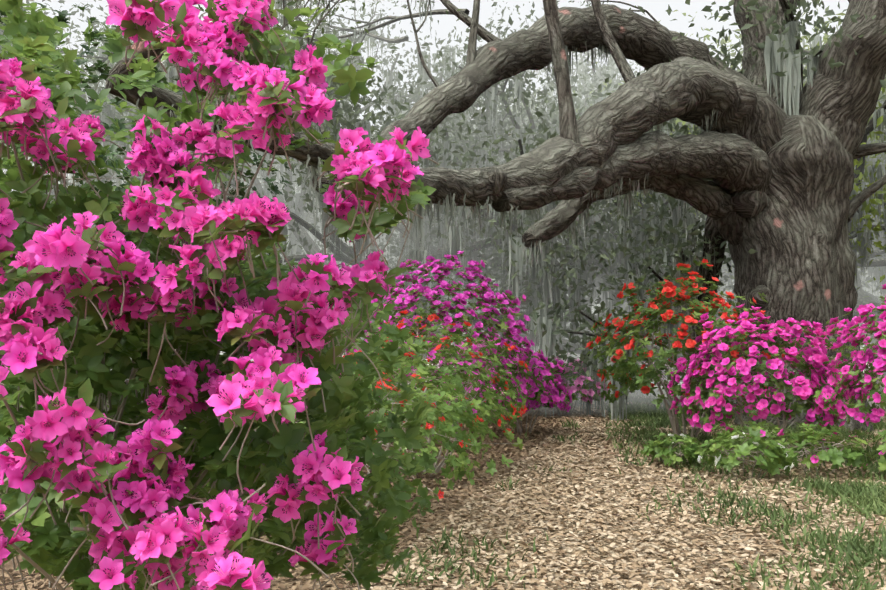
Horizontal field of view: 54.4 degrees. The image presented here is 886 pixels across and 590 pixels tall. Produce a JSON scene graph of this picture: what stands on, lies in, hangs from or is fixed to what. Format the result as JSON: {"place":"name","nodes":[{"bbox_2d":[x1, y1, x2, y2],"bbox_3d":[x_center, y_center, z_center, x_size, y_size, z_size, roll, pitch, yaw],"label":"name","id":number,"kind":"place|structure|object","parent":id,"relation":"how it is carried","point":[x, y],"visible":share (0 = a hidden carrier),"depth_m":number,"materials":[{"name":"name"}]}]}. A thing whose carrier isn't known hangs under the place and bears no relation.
{"place":"outdoors","nodes":[
{"label":"outdoors","id":0,"kind":"place"},
{"bbox_2d":[1,61,260,190],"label":"oak tree","id":1,"kind":"object","parent":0,"point":[86,98],"depth_m":37.47,"materials":[{"name":"grey plant"}]},
{"bbox_2d":[4,114,223,352],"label":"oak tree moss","id":2,"kind":"object","parent":1,"relation":"attached to","point":[70,174],"depth_m":45.74,"materials":[{"name":"grey plant"}]},
{"bbox_2d":[0,0,289,421],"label":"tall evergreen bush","id":3,"kind":"object","parent":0,"point":[95,35],"depth_m":13.29,"materials":[{"name":"green plant"}]},
{"bbox_2d":[1,0,863,355],"label":"sky","id":4,"kind":"structure","parent":0,"point":[657,8],"materials":[{"name":"white"}]},
{"bbox_2d":[0,356,885,589],"bbox_3d":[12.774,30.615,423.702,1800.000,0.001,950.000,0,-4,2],"label":"chips","id":5,"kind":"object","parent":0,"point":[8,565],"depth_m":7.27,"materials":[{"name":"beige wood"}]},
{"bbox_2d":[20,238,253,419],"bbox_3d":[-4.188,0.604,11.141,5.253,3.367,4.552,0,-4,2],"label":"azalea bush","id":6,"kind":"object","parent":5,"relation":"on","point":[173,352],"depth_m":11.32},
{"bbox_2d":[0,0,333,227],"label":"oak tree","id":7,"kind":"object","parent":5,"relation":"on","point":[90,58],"depth_m":27.02,"materials":[{"name":"grey plant"}]},
{"bbox_2d":[0,13,300,226],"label":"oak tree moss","id":8,"kind":"object","parent":7,"relation":"hanging from","point":[241,179],"depth_m":28.10,"materials":[{"name":"grey plant"}]},
{"bbox_2d":[0,0,438,589],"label":"azalea","id":9,"kind":"object","parent":5,"relation":"on","point":[38,40],"depth_m":2.23,"materials":[{"name":"pink plant"}]},
{"bbox_2d":[3,0,656,390],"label":"oak tree","id":10,"kind":"object","parent":5,"relation":"on","point":[471,110],"depth_m":27.77,"materials":[{"name":"grey plant"}]},
{"bbox_2d":[17,23,616,355],"bbox_3d":[-2.652,-1.811,34.033,20.353,16.584,20.007,0,-4,2],"label":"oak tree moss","id":11,"kind":"object","parent":10,"relation":"hanging from","point":[426,230],"visible":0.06,"depth_m":26.77,"materials":[{"name":"grey plant"}]},
{"bbox_2d":[173,334,517,519],"bbox_3d":[-0.931,1.139,7.505,3.148,1.787,3.283,0,-4,2],"label":"azalea bush","id":12,"kind":"object","parent":5,"relation":"on","point":[461,461],"depth_m":7.21,"materials":[{"name":"green plant"}]},
{"bbox_2d":[55,28,736,402],"bbox_3d":[-1.088,-2.769,28.245,22.482,13.325,20.204,0,-4,2],"label":"oak tree","id":13,"kind":"object","parent":5,"relation":"on","point":[350,111],"depth_m":21.45,"materials":[{"name":"grey plant"}]},
{"bbox_2d":[84,53,698,371],"bbox_3d":[-0.676,-2.909,27.720,17.429,12.165,16.000,-1,-4,19],"label":"spanish moss","id":14,"kind":"object","parent":13,"relation":"attached to","point":[548,293],"visible":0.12,"depth_m":21.22,"materials":[{"name":"grey plant"}]},
{"bbox_2d":[306,308,531,476],"bbox_3d":[-0.261,1.203,10.825,2.772,2.114,3.239,0,-4,2],"label":"azalea bush","id":15,"kind":"object","parent":5,"relation":"on","point":[457,339],"depth_m":10.51,"materials":[{"name":"green plant"}]},
{"bbox_2d":[328,251,553,441],"bbox_3d":[0.011,0.904,14.565,3.838,3.231,4.296,0,-4,2],"label":"azalea bush","id":16,"kind":"object","parent":5,"relation":"on","point":[444,284],"depth_m":14.06,"materials":[{"name":"plant"}]},
{"bbox_2d":[0,383,885,589],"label":"path","id":17,"kind":"structure","parent":5,"relation":"on","point":[590,421],"depth_m":7.72,"materials":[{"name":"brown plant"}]},
{"bbox_2d":[641,433,708,465],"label":"shrub","id":18,"kind":"object","parent":17,"relation":"on","point":[691,451],"depth_m":11.30,"materials":[{"name":"green plant"}]},
{"bbox_2d":[697,429,793,478],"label":"shrub","id":19,"kind":"object","parent":17,"relation":"on","point":[775,455],"depth_m":10.22,"materials":[{"name":"green plant"}]},
{"bbox_2d":[710,421,811,469],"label":"shrub","id":20,"kind":"object","parent":17,"relation":"on","point":[727,433],"depth_m":11.30,"materials":[{"name":"green plant"}]},
{"bbox_2d":[430,328,537,422],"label":"purple azalea bush row","id":21,"kind":"object","parent":5,"relation":"on","point":[501,338],"depth_m":18.51,"materials":[{"name":"plant"}]},
{"bbox_2d":[106,0,885,431],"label":"live oak tree","id":22,"kind":"object","parent":5,"relation":"on","point":[776,192],"visible":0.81,"depth_m":16.25,"materials":[{"name":"brown plant"}]},
{"bbox_2d":[81,0,867,279],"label":"spanish moss","id":23,"kind":"object","parent":22,"relation":"hanging from","point":[533,252],"visible":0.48,"depth_m":12.02,"materials":[{"name":"grey plant"}]},
{"bbox_2d":[288,19,728,292],"bbox_3d":[2.801,-3.135,46.425,27.708,20.105,26.515,0,-4,2],"label":"oak tree","id":24,"kind":"object","parent":5,"relation":"on","point":[581,67],"depth_m":38.98,"materials":[{"name":"grey plant"}]},
{"bbox_2d":[287,59,726,301],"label":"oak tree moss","id":25,"kind":"object","parent":24,"relation":"hanging from","point":[552,92],"visible":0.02,"depth_m":41.86,"materials":[{"name":"grey plant"}]},
{"bbox_2d":[472,345,572,434],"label":"azalea bush","id":26,"kind":"object","parent":5,"relation":"on","point":[555,398],"depth_m":15.67,"materials":[{"name":"plant"}]},
{"bbox_2d":[321,53,732,358],"bbox_3d":[6.048,-2.186,38.078,26.117,13.508,26.350,0,-4,2],"label":"oak tree","id":27,"kind":"object","parent":5,"relation":"on","point":[580,86],"depth_m":31.86,"materials":[{"name":"grey plant"}]},
{"bbox_2d":[377,90,733,362],"bbox_3d":[5.887,-2.166,38.265,21.840,12.016,21.568,-1,-4,10],"label":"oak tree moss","id":28,"kind":"object","parent":27,"relation":"hanging from","point":[480,251],"depth_m":35.42,"materials":[{"name":"grey plant"}]},
{"bbox_2d":[516,351,567,413],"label":"purple azalea bush row","id":29,"kind":"object","parent":5,"relation":"on","point":[557,357],"depth_m":21.05,"materials":[{"name":"purple plant"}]},
{"bbox_2d":[213,0,885,404],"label":"oak tree","id":30,"kind":"object","parent":5,"relation":"on","point":[727,60],"depth_m":20.83,"materials":[{"name":"grey plant"}]},
{"bbox_2d":[214,20,885,421],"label":"spanish moss","id":31,"kind":"object","parent":30,"relation":"hanging from","point":[790,66],"visible":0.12,"depth_m":19.98,"materials":[{"name":"grey plant"}]},
{"bbox_2d":[539,359,608,414],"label":"azalea bush","id":32,"kind":"object","parent":5,"relation":"on","point":[590,392],"depth_m":20.18,"materials":[{"name":"pink plant"}]},
{"bbox_2d":[280,20,885,394],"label":"oak tree","id":33,"kind":"object","parent":5,"relation":"on","point":[609,216],"depth_m":23.29,"materials":[{"name":"plant"}]},
{"bbox_2d":[288,46,885,362],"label":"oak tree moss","id":34,"kind":"object","parent":33,"relation":"hanging from","point":[674,217],"visible":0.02,"depth_m":23.39,"materials":[{"name":"grey plant"}]},
{"bbox_2d":[568,362,608,405],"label":"pale azalea bush","id":35,"kind":"object","parent":5,"relation":"on","point":[579,394],"depth_m":23.61,"materials":[{"name":"grey plant"}]},
{"bbox_2d":[424,6,885,345],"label":"oak tree","id":36,"kind":"object","parent":5,"relation":"on","point":[741,53],"depth_m":27.76,"materials":[{"name":"grey plant"}]},
{"bbox_2d":[447,70,885,344],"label":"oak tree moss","id":37,"kind":"object","parent":36,"relation":"hanging from","point":[882,234],"visible":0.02,"depth_m":26.97,"materials":[{"name":"grey plant"}]},
{"bbox_2d":[586,259,784,443],"bbox_3d":[4.018,0.924,14.424,3.121,3.162,2.985,0,-4,2],"label":"azalea bush","id":38,"kind":"object","parent":5,"relation":"on","point":[642,380],"depth_m":14.18,"materials":[{"name":"red plant"}]},
{"bbox_2d":[551,9,885,395],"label":"oak tree","id":39,"kind":"object","parent":5,"relation":"on","point":[806,37],"depth_m":26.80,"materials":[{"name":"grey plant"}]},
{"bbox_2d":[594,34,884,392],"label":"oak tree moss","id":40,"kind":"object","parent":39,"relation":"hanging from","point":[817,39],"depth_m":26.10,"materials":[{"name":"grey plant"}]},
{"bbox_2d":[597,79,885,322],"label":"oak tree","id":41,"kind":"object","parent":5,"relation":"on","point":[873,211],"depth_m":21.06,"materials":[{"name":"grey plant"}]},
{"bbox_2d":[661,102,885,315],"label":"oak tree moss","id":42,"kind":"object","parent":41,"relation":"hanging from","point":[862,250],"visible":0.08,"depth_m":21.01,"materials":[{"name":"grey plant"}]},
{"bbox_2d":[667,304,862,438],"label":"pink azalea bush","id":43,"kind":"object","parent":5,"relation":"on","point":[743,366],"depth_m":12.19,"materials":[{"name":"pink plant"}]},
{"bbox_2d":[776,423,873,474],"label":"shrub","id":44,"kind":"object","parent":5,"relation":"on","point":[834,455],"depth_m":10.44,"materials":[{"name":"green plant"}]},
{"bbox_2d":[782,296,885,407],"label":"azalea bush right back","id":45,"kind":"object","parent":5,"relation":"on","point":[849,346],"depth_m":14.48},
{"bbox_2d":[812,19,885,372],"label":"oak tree","id":46,"kind":"object","parent":5,"relation":"on","point":[839,23],"depth_m":25.36,"materials":[{"name":"plant"}]},
{"bbox_2d":[813,284,885,425],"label":"azalea bush","id":47,"kind":"object","parent":5,"relation":"on","point":[876,414],"depth_m":10.92,"materials":[{"name":"pink plant"}]},
{"bbox_2d":[865,430,885,471],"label":"shrub","id":48,"kind":"object","parent":5,"relation":"on","point":[882,461],"depth_m":10.09,"materials":[{"name":"green plant"}]},
{"bbox_2d":[46,0,884,143],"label":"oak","id":49,"kind":"object","parent":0,"point":[406,38],"depth_m":21.20,"materials":[{"name":"grey plant"}]},
{"bbox_2d":[556,351,579,364],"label":"pale azalea bush","id":50,"kind":"object","parent":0,"point":[567,356],"depth_m":33.14,"materials":[{"name":"grey plant"}]},
{"bbox_2d":[392,388,885,589],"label":"grass","id":51,"kind":"structure","parent":0,"point":[651,413],"depth_m":8.03,"materials":[{"name":"green plant"}]},
{"bbox_2d":[629,345,685,395],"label":"pale azalea bush","id":52,"kind":"object","parent":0,"point":[663,372],"depth_m":28.85,"materials":[{"name":"grey plant"}]},
{"bbox_2d":[863,269,884,323],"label":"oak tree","id":53,"kind":"object","parent":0,"point":[875,294],"depth_m":42.10,"materials":[{"name":"grey plant"}]},
{"bbox_2d":[860,270,870,334],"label":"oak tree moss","id":54,"kind":"object","parent":53,"relation":"hanging from","point":[862,277],"visible":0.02,"depth_m":34.79,"materials":[{"name":"grey plant"}]}
]}

